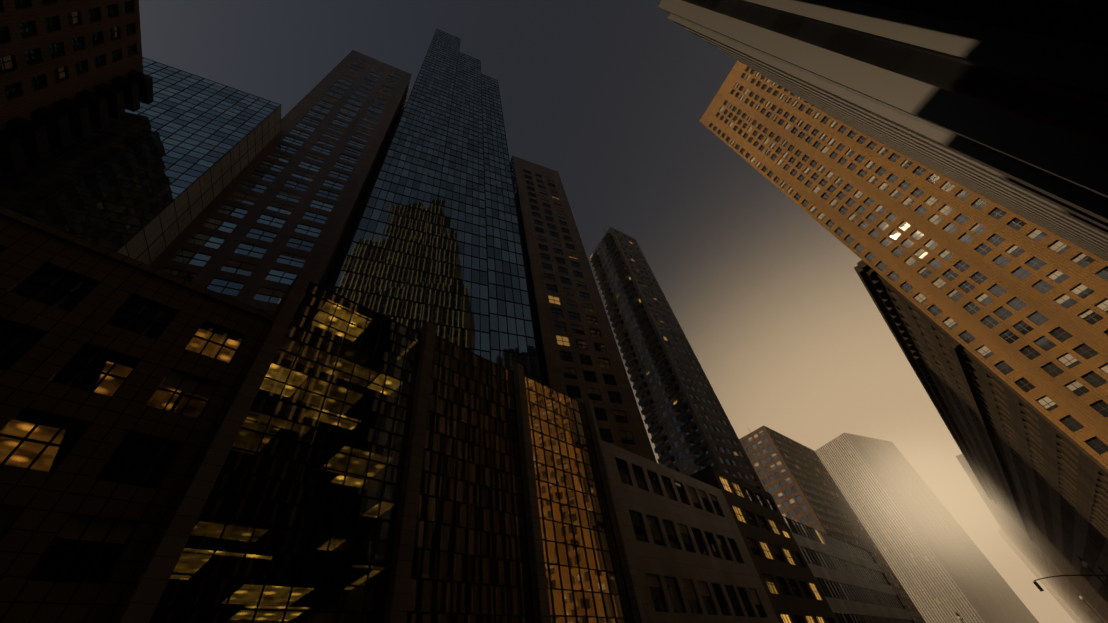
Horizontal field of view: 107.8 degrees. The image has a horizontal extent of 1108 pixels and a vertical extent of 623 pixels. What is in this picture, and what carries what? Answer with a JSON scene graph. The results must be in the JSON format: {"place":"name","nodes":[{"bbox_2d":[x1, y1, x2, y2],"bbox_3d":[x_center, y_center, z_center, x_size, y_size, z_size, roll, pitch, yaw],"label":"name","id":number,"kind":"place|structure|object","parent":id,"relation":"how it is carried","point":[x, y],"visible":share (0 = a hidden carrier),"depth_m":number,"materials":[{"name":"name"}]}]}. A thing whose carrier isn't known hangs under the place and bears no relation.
{"place":"outdoors","nodes":[
{"label":"outdoors","id":0,"kind":"place"},
{"bbox_2d":[0,0,153,182],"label":"tower","id":1,"kind":"structure","parent":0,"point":[69,69],"depth_m":33.91,"materials":[{"name":"brown brick"}]},
{"bbox_2d":[139,0,1075,622],"label":"sky","id":2,"kind":"structure","parent":0,"point":[612,97],"materials":[{"name":"grey"}]},
{"bbox_2d":[690,465,837,622],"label":"building","id":3,"kind":"structure","parent":0,"point":[791,586],"depth_m":48.56,"materials":[{"name":"black concrete"}]},
{"bbox_2d":[658,0,1107,260],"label":"tower","id":4,"kind":"structure","parent":0,"point":[1003,103],"depth_m":22.75,"materials":[{"name":"brown metal"}]},
{"bbox_2d":[998,531,1082,622],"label":"building","id":5,"kind":"structure","parent":0,"point":[1047,585],"depth_m":313.15,"materials":[{"name":"concrete"}]},
{"label":"ground","id":6,"kind":"structure","parent":0,"visible":0},
{"bbox_2d":[0,205,275,622],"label":"building","id":7,"kind":"structure","parent":6,"relation":"on","point":[122,376],"depth_m":13.97,"materials":[{"name":"stone"}]},
{"bbox_2d":[0,57,280,264],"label":"tower","id":8,"kind":"structure","parent":6,"relation":"on","point":[147,184],"depth_m":39.82,"materials":[{"name":"blue glass"}]},
{"bbox_2d":[117,269,313,622],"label":"pilaster","id":9,"kind":"object","parent":6,"relation":"on","point":[143,601],"visible":0.94,"depth_m":14.45,"materials":[{"name":"stone"}]},
{"bbox_2d":[150,50,411,314],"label":"tower","id":10,"kind":"structure","parent":6,"relation":"on","point":[276,215],"depth_m":52.07,"materials":[{"name":"brown concrete"}]},
{"bbox_2d":[149,281,421,622],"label":"building","id":11,"kind":"structure","parent":6,"relation":"on","point":[296,522],"depth_m":17.08,"materials":[{"name":"dark glass"},{"name":"dark metal"}]},
{"bbox_2d":[331,29,460,330],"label":"tower","id":12,"kind":"structure","parent":6,"relation":"on","point":[384,269],"depth_m":60.06,"materials":[{"name":"blue glass"}]},
{"bbox_2d":[383,321,435,622],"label":"wall pillar","id":13,"kind":"structure","parent":6,"relation":"on","point":[396,607],"depth_m":19.43,"materials":[{"name":"stone"}]},
{"bbox_2d":[419,52,490,360],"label":"tower","id":14,"kind":"structure","parent":6,"relation":"on","point":[456,309],"depth_m":61.09,"materials":[{"name":"blue glass"}]},
{"bbox_2d":[406,335,533,622],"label":"building","id":15,"kind":"structure","parent":6,"relation":"on","point":[470,562],"depth_m":22.24,"materials":[{"name":"black glass"}]},
{"bbox_2d":[481,74,541,382],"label":"tower","id":16,"kind":"structure","parent":6,"relation":"on","point":[513,338],"depth_m":61.28,"materials":[{"name":"blue glass"}]},
{"bbox_2d":[509,363,550,622],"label":"pillar","id":17,"kind":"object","parent":6,"relation":"on","point":[541,606],"visible":0.41,"depth_m":24.41,"materials":[{"name":"stone"}]},
{"bbox_2d":[524,375,634,622],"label":"building","id":18,"kind":"structure","parent":6,"relation":"on","point":[586,582],"depth_m":27.41,"materials":[{"name":"orange glass"}]},
{"bbox_2d":[510,155,656,462],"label":"tower","id":19,"kind":"structure","parent":6,"relation":"on","point":[579,358],"depth_m":60.89,"materials":[{"name":"concrete"}]},
{"bbox_2d":[582,398,646,622],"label":"wall pillar","id":20,"kind":"structure","parent":6,"relation":"on","point":[631,585],"depth_m":29.52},
{"bbox_2d":[589,227,764,490],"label":"tower","id":21,"kind":"structure","parent":6,"relation":"on","point":[690,430],"depth_m":91.40,"materials":[{"name":"concrete"}]},
{"bbox_2d":[602,440,778,622],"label":"building","id":22,"kind":"structure","parent":6,"relation":"on","point":[691,560],"depth_m":35.27,"materials":[{"name":"brown concrete"}]},
{"bbox_2d":[739,425,925,622],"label":"tower","id":23,"kind":"structure","parent":6,"relation":"on","point":[798,482],"depth_m":161.38,"materials":[{"name":"concrete"}]},
{"bbox_2d":[783,516,913,622],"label":"building","id":24,"kind":"structure","parent":6,"relation":"on","point":[853,583],"depth_m":62.69,"materials":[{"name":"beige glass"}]},
{"bbox_2d":[700,60,1107,468],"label":"tower","id":25,"kind":"structure","parent":6,"relation":"on","point":[1017,303],"depth_m":51.07,"materials":[{"name":"brick"}]},
{"bbox_2d":[815,433,1038,622],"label":"tower","id":26,"kind":"structure","parent":6,"relation":"on","point":[944,570],"depth_m":245.42,"materials":[{"name":"concrete"}]},
{"bbox_2d":[854,260,1107,621],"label":"building","id":27,"kind":"structure","parent":6,"relation":"on","point":[1042,478],"depth_m":66.18,"materials":[{"name":"concrete"}]},
{"bbox_2d":[956,454,1107,622],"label":"building","id":28,"kind":"structure","parent":6,"relation":"on","point":[1063,587],"depth_m":191.18,"materials":[{"name":"beige concrete"}]},
{"bbox_3d":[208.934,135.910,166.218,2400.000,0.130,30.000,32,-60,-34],"label":"pavement","id":29,"kind":"structure","parent":0,"visible":0},
{"bbox_2d":[1033,566,1107,590],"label":"signal mast","id":30,"kind":"object","parent":29,"relation":"on","point":[1038,586],"depth_m":54.96,"materials":[{"name":"grey metal"}]},
{"bbox_2d":[1076,592,1103,622],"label":"street lamp","id":31,"kind":"object","parent":29,"relation":"on","point":[1080,597],"depth_m":104.82,"materials":[{"name":"grey metal"}]},
{"bbox_2d":[1077,556,1107,587],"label":"street lamp","id":32,"kind":"object","parent":29,"relation":"on","point":[1085,564],"depth_m":58.09,"materials":[{"name":"grey metal"}]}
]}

